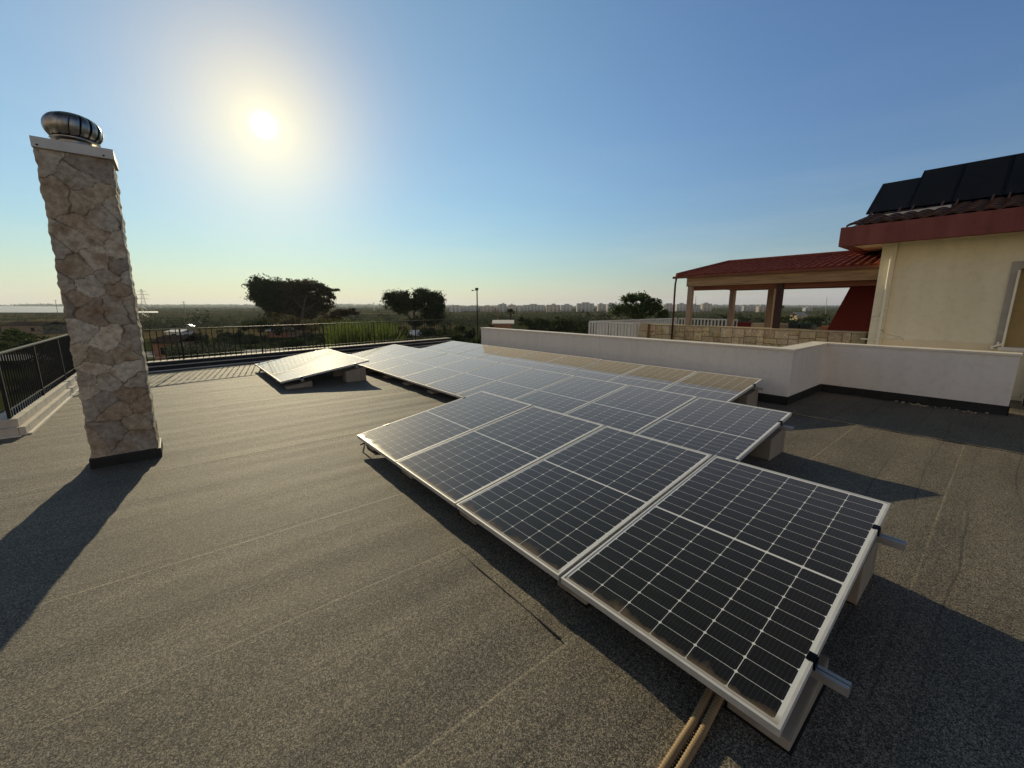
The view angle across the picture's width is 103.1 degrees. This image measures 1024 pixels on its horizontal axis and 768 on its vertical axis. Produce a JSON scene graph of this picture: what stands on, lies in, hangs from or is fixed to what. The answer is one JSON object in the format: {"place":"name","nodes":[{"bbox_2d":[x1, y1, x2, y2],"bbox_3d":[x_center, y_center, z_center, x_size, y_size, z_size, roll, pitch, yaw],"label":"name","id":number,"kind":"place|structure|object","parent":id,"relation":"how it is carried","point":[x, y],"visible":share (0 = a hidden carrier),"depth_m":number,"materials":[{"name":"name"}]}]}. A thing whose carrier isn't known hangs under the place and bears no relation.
{"place":"outdoors","nodes":[
{"label":"outdoors","id":0,"kind":"place"},
{"bbox_2d":[0,305,838,413],"bbox_3d":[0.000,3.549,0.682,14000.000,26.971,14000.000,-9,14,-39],"label":"ground","id":1,"kind":"structure","parent":0,"point":[232,312],"depth_m":662.91,"materials":[{"name":"plant"}]},
{"bbox_2d":[0,327,32,342],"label":"bush","id":2,"kind":"object","parent":1,"relation":"on","point":[15,331],"visible":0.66,"depth_m":58.82,"materials":[{"name":"green plant"}]},
{"bbox_2d":[0,334,52,359],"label":"bush","id":3,"kind":"object","parent":1,"relation":"on","point":[8,345],"visible":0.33,"depth_m":42.03,"materials":[{"name":"green plant"}]},
{"bbox_2d":[0,306,63,312],"bbox_3d":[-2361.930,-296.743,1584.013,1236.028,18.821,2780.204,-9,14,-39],"label":"film covered vineyard","id":4,"kind":"object","parent":1,"relation":"on","point":[53,309],"visible":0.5,"depth_m":1416.85,"materials":[{"name":"beige"}]},
{"bbox_2d":[1,322,67,333],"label":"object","id":5,"kind":"object","parent":1,"relation":"on","point":[24,326],"visible":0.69,"depth_m":104.38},
{"bbox_2d":[0,348,308,360],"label":"lane","id":6,"kind":"structure","parent":1,"relation":"on","point":[149,354],"depth_m":49.63,"materials":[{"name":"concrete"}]},
{"bbox_2d":[212,329,250,346],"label":"bush","id":7,"kind":"object","parent":6,"relation":"on","point":[231,338],"visible":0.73,"depth_m":48.99,"materials":[{"name":"green plant"}]},
{"bbox_2d":[270,337,307,349],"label":"bush","id":8,"kind":"object","parent":6,"relation":"on","point":[293,343],"visible":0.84,"depth_m":49.73,"materials":[{"name":"green plant"}]},
{"bbox_2d":[147,335,198,360],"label":"farm shed","id":9,"kind":"structure","parent":1,"relation":"on","point":[160,343],"depth_m":42.22,"materials":[{"name":"ceramic"}]},
{"bbox_2d":[165,329,194,334],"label":"farm shed","id":10,"kind":"structure","parent":1,"relation":"on","point":[183,331],"depth_m":75.18,"materials":[{"name":"white paint"}]},
{"bbox_2d":[184,332,212,347],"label":"bush","id":11,"kind":"object","parent":1,"relation":"on","point":[198,338],"visible":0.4,"depth_m":44.72,"materials":[{"name":"green plant"}]},
{"bbox_2d":[160,339,247,359],"bbox_3d":[-27.211,-2.655,36.075,6.414,2.790,12.316,-9,14,-39],"label":"reed bed","id":12,"kind":"object","parent":1,"relation":"on","point":[187,351],"visible":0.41,"depth_m":34.12,"materials":[{"name":"green plant"}]},
{"bbox_2d":[239,318,288,339],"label":"bush","id":13,"kind":"object","parent":1,"relation":"on","point":[262,323],"visible":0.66,"depth_m":68.20,"materials":[{"name":"green plant"}]},
{"bbox_2d":[241,273,287,320],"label":"pine tree","id":14,"kind":"object","parent":1,"relation":"on","point":[264,293],"visible":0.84,"depth_m":91.10,"materials":[{"name":"green plant"}]},
{"bbox_2d":[265,328,298,337],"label":"farm shed","id":15,"kind":"structure","parent":1,"relation":"on","point":[279,335],"depth_m":74.68,"materials":[{"name":"ceramic"}]},
{"bbox_2d":[259,312,335,338],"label":"bush","id":16,"kind":"object","parent":1,"relation":"on","point":[293,320],"visible":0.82,"depth_m":64.32,"materials":[{"name":"green plant"}]},
{"bbox_2d":[275,277,339,332],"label":"cedar tree","id":17,"kind":"object","parent":1,"relation":"on","point":[302,301],"visible":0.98,"depth_m":91.36,"materials":[{"name":"green plant"}]},
{"bbox_2d":[306,333,328,347],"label":"bush","id":18,"kind":"object","parent":1,"relation":"on","point":[314,345],"visible":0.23,"depth_m":47.01,"materials":[{"name":"green plant"}]},
{"bbox_2d":[319,308,360,322],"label":"dry bush","id":19,"kind":"object","parent":1,"relation":"on","point":[339,314],"visible":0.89,"depth_m":68.57,"materials":[{"name":"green plant"}]},
{"bbox_2d":[317,317,411,346],"bbox_3d":[-9.588,-1.935,26.599,5.996,4.955,10.708,-5,12,-24],"label":"reed bed","id":20,"kind":"object","parent":1,"relation":"on","point":[379,330],"visible":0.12,"depth_m":24.76,"materials":[{"name":"green plant"}]},
{"bbox_2d":[379,287,446,329],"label":"pine tree","id":21,"kind":"object","parent":1,"relation":"on","point":[420,301],"visible":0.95,"depth_m":69.89,"materials":[{"name":"green plant"}]},
{"bbox_2d":[0,305,836,333],"bbox_3d":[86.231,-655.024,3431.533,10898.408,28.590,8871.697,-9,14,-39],"label":"olive groves","id":22,"kind":"object","parent":1,"relation":"on","point":[168,324],"visible":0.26,"depth_m":139.22,"materials":[{"name":"green plant"}]},
{"bbox_2d":[0,303,839,310],"bbox_3d":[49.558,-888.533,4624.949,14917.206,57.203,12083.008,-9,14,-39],"label":"horizon woods","id":23,"kind":"object","parent":1,"relation":"on","point":[365,306],"visible":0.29,"depth_m":2369.58,"materials":[{"name":"green plant"}]},
{"bbox_2d":[419,327,440,338],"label":"bush","id":24,"kind":"object","parent":1,"relation":"on","point":[426,331],"visible":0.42,"depth_m":59.37,"materials":[{"name":"green plant"}]},
{"bbox_2d":[437,325,465,335],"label":"bush","id":25,"kind":"object","parent":1,"relation":"on","point":[460,328],"visible":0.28,"depth_m":47.87,"materials":[{"name":"green plant"}]},
{"bbox_2d":[458,328,476,342],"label":"bush","id":26,"kind":"object","parent":1,"relation":"on","point":[469,335],"visible":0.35,"depth_m":44.18,"materials":[{"name":"green plant"}]},
{"bbox_2d":[517,316,540,329],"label":"bush","id":27,"kind":"object","parent":1,"relation":"on","point":[528,322],"visible":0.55,"depth_m":73.74,"materials":[{"name":"green plant"}]},
{"bbox_2d":[523,304,544,310],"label":"apartment block","id":28,"kind":"structure","parent":1,"relation":"on","point":[533,307],"depth_m":1317.51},
{"bbox_2d":[532,317,550,330],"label":"bush","id":29,"kind":"object","parent":1,"relation":"on","point":[545,324],"visible":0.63,"depth_m":69.22,"materials":[{"name":"green plant"}]},
{"bbox_2d":[544,316,561,331],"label":"bush","id":30,"kind":"object","parent":1,"relation":"on","point":[552,328],"visible":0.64,"depth_m":65.14,"materials":[{"name":"green plant"}]},
{"bbox_2d":[555,317,586,332],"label":"bush","id":31,"kind":"object","parent":1,"relation":"on","point":[565,323],"visible":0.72,"depth_m":60.76,"materials":[{"name":"green plant"}]},
{"bbox_2d":[570,322,596,333],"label":"bush","id":32,"kind":"object","parent":1,"relation":"on","point":[581,329],"visible":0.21,"depth_m":54.32,"materials":[{"name":"green plant"}]},
{"bbox_2d":[576,302,593,311],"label":"apartment block","id":33,"kind":"structure","parent":1,"relation":"on","point":[587,306],"depth_m":1189.14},
{"bbox_2d":[607,290,668,318],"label":"leafy tree","id":34,"kind":"object","parent":1,"relation":"on","point":[648,305],"visible":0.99,"depth_m":56.43,"materials":[{"name":"green plant"}]},
{"bbox_2d":[708,313,764,326],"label":"bush","id":35,"kind":"object","parent":1,"relation":"on","point":[742,319],"visible":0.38,"depth_m":88.68,"materials":[{"name":"green plant"}]},
{"bbox_2d":[780,313,832,326],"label":"bush","id":36,"kind":"object","parent":1,"relation":"on","point":[813,320],"visible":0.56,"depth_m":78.47,"materials":[{"name":"green plant"}]},
{"bbox_2d":[838,194,1023,400],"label":"neighbour house","id":37,"kind":"structure","parent":1,"relation":"on","point":[953,274],"depth_m":7.34,"materials":[{"name":"beige paint"}]},
{"bbox_2d":[861,256,892,344],"bbox_3d":[7.306,-1.344,8.182,0.088,2.350,0.330,-9,14,-39],"label":"wall pipe","id":38,"kind":"object","parent":37,"relation":"attached to","point":[884,301],"depth_m":8.03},
{"bbox_2d":[866,177,920,215],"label":"roof solar panel","id":39,"kind":"object","parent":37,"relation":"on","point":[895,196],"visible":0.81,"depth_m":9.07,"materials":[{"name":"black glass"}]},
{"bbox_2d":[907,163,964,210],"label":"roof solar panel","id":40,"kind":"object","parent":37,"relation":"on","point":[936,187],"visible":0.9,"depth_m":8.60,"materials":[{"name":"black glass"}]},
{"bbox_2d":[950,155,1013,205],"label":"roof solar panel","id":41,"kind":"object","parent":37,"relation":"on","point":[983,179],"visible":0.97,"depth_m":8.11,"materials":[{"name":"black glass"}]},
{"bbox_2d":[990,270,1020,349],"bbox_3d":[8.368,-1.242,6.898,0.149,1.327,0.051,9,14,40],"label":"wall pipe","id":42,"kind":"object","parent":37,"relation":"attached to","point":[1009,313],"depth_m":6.87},
{"bbox_2d":[994,261,1023,351],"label":"window","id":43,"kind":"structure","parent":37,"relation":"in","point":[1014,341],"depth_m":6.92,"materials":[{"name":"grey metal"}]},
{"bbox_2d":[1001,153,1023,198],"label":"roof solar panel","id":44,"kind":"object","parent":37,"relation":"on","point":[1014,184],"visible":0.98,"depth_m":7.72,"materials":[{"name":"black glass"}]},
{"bbox_3d":[7.339,0.998,13.873,6.400,4.000,7.760,-9,14,-39],"label":"terrace","id":45,"kind":"object","parent":1,"relation":"on","visible":0},
{"bbox_2d":[588,321,639,336],"bbox_3d":[3.358,-1.428,13.608,0.160,1.285,2.048,-9,14,-39],"label":"balustrade","id":46,"kind":"object","parent":45,"relation":"on","point":[613,323],"visible":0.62,"depth_m":13.49,"materials":[{"name":"white paint"}]},
{"bbox_2d":[590,318,676,336],"bbox_3d":[5.014,-1.944,16.292,5.918,1.285,0.160,-9,14,-39],"label":"balustrade","id":47,"kind":"object","parent":45,"relation":"on","point":[662,321],"visible":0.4,"depth_m":16.06,"materials":[{"name":"white paint"}]},
{"bbox_2d":[678,318,737,326],"bbox_3d":[8.129,-2.101,17.109,0.160,1.285,2.498,-9,14,-39],"label":"balustrade","id":48,"kind":"object","parent":45,"relation":"on","point":[701,319],"visible":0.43,"depth_m":16.94,"materials":[{"name":"white paint"}]},
{"bbox_2d":[638,323,868,346],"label":"stone wall","id":49,"kind":"structure","parent":45,"relation":"on","point":[774,337],"depth_m":10.29,"materials":[{"name":"stone"}]},
{"bbox_2d":[673,250,881,327],"bbox_3d":[7.191,-1.972,11.037,3.087,2.905,4.470,-9,14,-39],"label":"pergola","id":50,"kind":"object","parent":45,"relation":"on","point":[775,276],"visible":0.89,"depth_m":9.93,"materials":[{"name":"tile"}]},
{"bbox_2d":[671,278,676,339],"bbox_3d":[4.651,-1.932,11.733,0.051,2.164,0.071,-9,14,-39],"label":"downspout","id":51,"kind":"object","parent":50,"relation":"attached to","point":[673,309],"visible":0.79,"depth_m":11.67,"materials":[{"name":"brown paint"}]},
{"bbox_2d":[737,322,828,329],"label":"terrace wall","id":52,"kind":"structure","parent":45,"relation":"on","point":[747,324],"depth_m":15.45,"materials":[{"name":"paint"}]},
{"bbox_2d":[827,286,875,330],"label":"red side wall","id":53,"kind":"structure","parent":45,"relation":"on","point":[854,312],"depth_m":10.05,"materials":[{"name":"paint"}]},
{"bbox_2d":[492,320,513,328],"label":"farm shed","id":54,"kind":"structure","parent":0,"point":[507,324],"depth_m":47.61,"materials":[{"name":"ceramic"}]},
{"bbox_2d":[0,346,1023,767],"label":"roof deck","id":55,"kind":"structure","parent":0,"point":[254,566],"depth_m":2.15,"materials":[{"name":"asphalt"}]},
{"bbox_2d":[0,427,21,438],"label":"roof kerb","id":56,"kind":"structure","parent":55,"relation":"on","point":[10,432],"depth_m":5.02,"materials":[{"name":"concrete"}]},
{"bbox_2d":[0,373,78,435],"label":"roof kerb","id":57,"kind":"structure","parent":55,"relation":"on","point":[33,417],"depth_m":5.87,"materials":[{"name":"concrete"}]},
{"bbox_2d":[0,334,75,418],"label":"railing","id":58,"kind":"object","parent":57,"relation":"on","point":[57,351],"visible":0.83,"depth_m":6.21,"materials":[{"name":"black metal"}]},
{"bbox_2d":[29,111,162,468],"bbox_3d":[-4.112,-0.846,4.073,0.567,3.344,0.452,-9,14,-39],"label":"chimney","id":59,"kind":"object","parent":55,"relation":"on","point":[77,169],"visible":1,"depth_m":3.91,"materials":[{"name":"stone"}]},
{"bbox_2d":[285,380,312,388],"bbox_3d":[-4.271,0.009,8.128,0.470,0.119,0.240,-9,14,-39],"label":"ballast block","id":60,"kind":"object","parent":55,"relation":"on","point":[305,383],"depth_m":8.09,"materials":[{"name":"concrete"}]},
{"bbox_2d":[146,338,451,371],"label":"roof kerb","id":61,"kind":"structure","parent":55,"relation":"on","point":[175,364],"depth_m":11.81,"materials":[{"name":"stone"}]},
{"bbox_2d":[142,319,450,361],"bbox_3d":[-6.228,-1.584,13.451,0.050,0.821,11.342,9,14,38],"label":"railing","id":62,"kind":"object","parent":61,"relation":"on","point":[296,347],"visible":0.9,"depth_m":12.48,"materials":[{"name":"black metal"}]},
{"bbox_2d":[342,365,365,381],"bbox_3d":[-3.432,-0.223,8.845,0.440,0.303,0.260,-9,14,-39],"label":"ballast block","id":63,"kind":"object","parent":55,"relation":"on","point":[353,374],"depth_m":8.75,"materials":[{"name":"concrete"}]},
{"bbox_2d":[458,511,478,526],"bbox_3d":[-0.166,0.952,3.223,0.470,0.119,0.240,-9,14,-39],"label":"ballast block","id":64,"kind":"object","parent":55,"relation":"on","point":[468,519],"depth_m":3.07,"materials":[{"name":"concrete"}]},
{"bbox_2d":[383,423,851,697],"bbox_3d":[-0.132,0.820,3.227,0.054,0.087,4.450,-9,14,-39],"label":"mounting rail","id":65,"kind":"object","parent":64,"relation":"on","point":[831,680],"visible":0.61,"depth_m":1.59,"materials":[{"name":"metal"}]},
{"bbox_2d":[357,391,532,464],"bbox_3d":[-0.753,0.429,4.727,1.760,0.036,1.040,-20,21,-36],"label":"solar panel","id":66,"kind":"object","parent":65,"relation":"on","point":[399,440],"visible":0.88,"depth_m":4.61,"materials":[{"name":"glass"}]},
{"bbox_2d":[396,406,604,507],"bbox_3d":[-0.080,0.587,3.924,1.760,0.036,1.040,-20,20,-36],"label":"solar panel","id":67,"kind":"object","parent":65,"relation":"on","point":[455,471],"visible":0.88,"depth_m":3.78,"materials":[{"name":"glass"}]},
{"bbox_2d":[456,426,711,580],"bbox_3d":[0.593,0.741,3.119,1.760,0.038,1.040,-19,20,-36],"label":"solar panel","id":68,"kind":"object","parent":65,"relation":"on","point":[559,514],"visible":0.95,"depth_m":2.94,"materials":[{"name":"glass"}]},
{"bbox_2d":[561,455,890,737],"bbox_3d":[1.266,0.895,2.315,1.760,0.038,1.040,-20,20,-36],"label":"solar panel","id":69,"kind":"object","parent":65,"relation":"on","point":[731,581],"visible":1,"depth_m":2.08,"materials":[{"name":"glass"}]},
{"bbox_2d":[457,550,561,639],"bbox_3d":[-0.061,1.175,2.343,0.005,0.007,0.950,-9,14,-39],"label":"felt joint","id":70,"kind":"object","parent":55,"relation":"on","point":[547,627],"visible":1,"depth_m":2.25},
{"bbox_2d":[557,579,590,607],"bbox_3d":[0.507,1.107,2.419,0.470,0.119,0.240,-9,14,-39],"label":"ballast block","id":71,"kind":"object","parent":55,"relation":"on","point":[579,599],"depth_m":2.26,"materials":[{"name":"concrete"}]},
{"bbox_2d":[445,342,762,390],"bbox_3d":[0.777,-0.652,9.982,0.054,0.087,9.750,-9,14,-39],"label":"mounting rail","id":72,"kind":"object","parent":55,"relation":"on","point":[757,388],"visible":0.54,"depth_m":6.34,"materials":[{"name":"metal"}]},
{"bbox_2d":[610,365,697,389],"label":"solar panel","id":73,"kind":"object","parent":72,"relation":"on","point":[654,377],"visible":0.5,"depth_m":7.34,"materials":[{"name":"glass"}]},
{"bbox_2d":[658,687,713,767],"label":"conduit","id":74,"kind":"object","parent":55,"relation":"on","point":[678,746],"visible":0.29,"depth_m":1.53,"materials":[{"name":"plastic"}]},
{"bbox_2d":[674,693,723,767],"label":"conduit","id":75,"kind":"object","parent":55,"relation":"on","point":[690,751],"visible":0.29,"depth_m":1.52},
{"bbox_2d":[732,389,758,405],"bbox_3d":[3.718,0.224,6.522,0.440,0.303,0.260,-9,14,-39],"label":"ballast block","id":76,"kind":"object","parent":55,"relation":"on","point":[750,397],"depth_m":6.39,"materials":[{"name":"concrete"}]},
{"bbox_2d":[480,327,1022,415],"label":"parapet wall","id":77,"kind":"structure","parent":55,"relation":"on","point":[981,381],"depth_m":7.02,"materials":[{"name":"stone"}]},
{"bbox_2d":[748,429,785,460],"bbox_3d":[2.781,0.617,4.476,0.440,0.303,0.260,-9,14,-39],"label":"ballast block","id":78,"kind":"object","parent":55,"relation":"on","point":[770,446],"depth_m":4.33,"materials":[{"name":"concrete"}]},
{"bbox_2d":[723,653,828,755],"bbox_3d":[1.113,1.246,1.694,0.470,0.119,0.240,-9,14,-39],"label":"ballast block","id":79,"kind":"object","parent":55,"relation":"on","point":[787,741],"depth_m":1.57,"materials":[{"name":"concrete"}]},
{"bbox_2d":[845,541,878,604],"bbox_3d":[1.952,1.014,2.412,0.440,0.303,0.260,-9,14,-39],"label":"ballast block","id":80,"kind":"object","parent":55,"relation":"on","point":[864,576],"depth_m":2.23,"materials":[{"name":"concrete"}]},
{"bbox_2d":[793,414,1023,454],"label":"felt joint","id":81,"kind":"object","parent":55,"relation":"on","point":[908,434],"depth_m":5.13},
{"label":"ballast block","id":82,"kind":"object","parent":55,"relation":"on","visible":0},
{"bbox_2d":[463,397,906,550],"bbox_3d":[0.694,0.526,3.861,0.054,0.087,4.450,-9,14,-39],"label":"mounting rail","id":83,"kind":"object","parent":82,"relation":"on","point":[891,541],"visible":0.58,"depth_m":2.22,"materials":[{"name":"metal"}]},
{"bbox_2d":[0,0,1023,305],"label":"sky","id":84,"kind":"structure","parent":0,"point":[517,152],"materials":[{"name":"blue"}]},
{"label":"ballast block","id":85,"kind":"object","parent":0,"visible":0},
{"bbox_2d":[384,346,793,431],"bbox_3d":[-0.496,-0.335,8.338,0.054,0.087,10.810,-9,14,-39],"label":"mounting rail","id":86,"kind":"object","parent":85,"relation":"on","point":[786,427],"visible":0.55,"depth_m":4.29,"materials":[{"name":"metal"}]},
{"bbox_2d":[350,344,407,357],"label":"solar panel","id":87,"kind":"object","parent":86,"relation":"on","point":[376,351],"visible":0.54,"depth_m":11.69,"materials":[{"name":"glass"}]},
{"bbox_2d":[358,347,424,365],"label":"solar panel","id":88,"kind":"object","parent":86,"relation":"on","point":[389,355],"visible":0.56,"depth_m":10.85,"materials":[{"name":"glass"}]},
{"bbox_2d":[365,350,446,372],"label":"solar panel","id":89,"kind":"object","parent":86,"relation":"on","point":[400,361],"visible":0.8,"depth_m":9.94,"materials":[{"name":"glass"}]},
{"bbox_2d":[380,353,469,378],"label":"solar panel","id":90,"kind":"object","parent":86,"relation":"on","point":[398,372],"visible":0.88,"depth_m":9.13,"materials":[{"name":"glass"}]},
{"bbox_2d":[400,357,498,386],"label":"solar panel","id":91,"kind":"object","parent":86,"relation":"on","point":[432,375],"visible":0.89,"depth_m":8.32,"materials":[{"name":"glass"}]},
{"bbox_2d":[425,362,532,396],"bbox_3d":[-0.598,-0.121,7.596,1.760,0.037,1.040,-20,21,-36],"label":"solar panel","id":92,"kind":"object","parent":86,"relation":"on","point":[462,383],"visible":0.88,"depth_m":7.51,"materials":[{"name":"glass"}]},
{"bbox_2d":[455,368,574,398],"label":"solar panel","id":93,"kind":"object","parent":86,"relation":"on","point":[516,386],"visible":0.67,"depth_m":6.82,"materials":[{"name":"glass"}]},
{"bbox_2d":[514,376,627,413],"bbox_3d":[0.749,0.190,5.988,1.760,0.038,1.040,-19,20,-36],"label":"solar panel","id":94,"kind":"object","parent":86,"relation":"on","point":[566,396],"visible":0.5,"depth_m":6.04,"materials":[{"name":"glass"}]},
{"bbox_2d":[566,385,697,433],"bbox_3d":[1.421,0.343,5.184,1.760,0.036,1.040,-20,20,-36],"label":"solar panel","id":95,"kind":"object","parent":86,"relation":"on","point":[633,409],"visible":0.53,"depth_m":5.22,"materials":[{"name":"glass"}]},
{"bbox_2d":[637,397,791,461],"bbox_3d":[2.095,0.498,4.380,1.760,0.037,1.040,-20,20,-36],"label":"solar panel","id":96,"kind":"object","parent":86,"relation":"on","point":[730,430],"visible":0.62,"depth_m":4.40,"materials":[{"name":"glass"}]},
{"bbox_3d":[-5.180,-0.340,9.258,0.054,0.087,3.390,-9,14,-39],"label":"mounting rail","id":97,"kind":"object","parent":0,"visible":0},
{"bbox_2d":[255,349,337,369],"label":"solar panel","id":98,"kind":"object","parent":97,"relation":"on","point":[281,361],"visible":0.88,"depth_m":10.30,"materials":[{"name":"glass"}]},
{"bbox_2d":[262,352,351,375],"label":"solar panel","id":99,"kind":"object","parent":97,"relation":"on","point":[301,363],"visible":0.81,"depth_m":9.49,"materials":[{"name":"glass"}]},
{"bbox_2d":[271,356,368,382],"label":"solar panel","id":100,"kind":"object","parent":97,"relation":"on","point":[307,371],"visible":1,"depth_m":8.63,"materials":[{"name":"glass"}]},
{"bbox_3d":[-0.049,-0.358,9.348,0.054,0.087,9.750,-9,14,-39],"label":"mounting rail","id":101,"kind":"object","parent":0,"visible":0},
{"bbox_2d":[421,341,467,350],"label":"solar panel","id":102,"kind":"object","parent":101,"relation":"on","point":[443,346],"visible":0.58,"depth_m":12.99,"materials":[{"name":"glass"}]},
{"bbox_2d":[437,343,488,354],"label":"solar panel","id":103,"kind":"object","parent":101,"relation":"on","point":[462,348],"visible":0.53,"depth_m":12.19,"materials":[{"name":"glass"}]},
{"bbox_2d":[456,345,510,357],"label":"solar panel","id":104,"kind":"object","parent":101,"relation":"on","point":[482,351],"visible":0.53,"depth_m":11.38,"materials":[{"name":"glass"}]},
{"bbox_2d":[478,348,536,362],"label":"solar panel","id":105,"kind":"object","parent":101,"relation":"on","point":[507,355],"visible":0.53,"depth_m":10.58,"materials":[{"name":"glass"}]},
{"bbox_2d":[502,351,566,367],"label":"solar panel","id":106,"kind":"object","parent":101,"relation":"on","point":[534,359],"visible":0.53,"depth_m":9.77,"materials":[{"name":"glass"}]},
{"bbox_2d":[531,355,602,373],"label":"solar panel","id":107,"kind":"object","parent":101,"relation":"on","point":[567,364],"visible":0.56,"depth_m":8.95,"materials":[{"name":"glass"}]},
{"bbox_2d":[567,360,644,380],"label":"solar panel","id":108,"kind":"object","parent":101,"relation":"on","point":[606,370],"visible":0.51,"depth_m":8.15,"materials":[{"name":"glass"}]},
{"bbox_2d":[663,371,762,401],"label":"solar panel","id":109,"kind":"object","parent":101,"relation":"on","point":[723,387],"visible":0.62,"depth_m":6.52,"materials":[{"name":"glass"}]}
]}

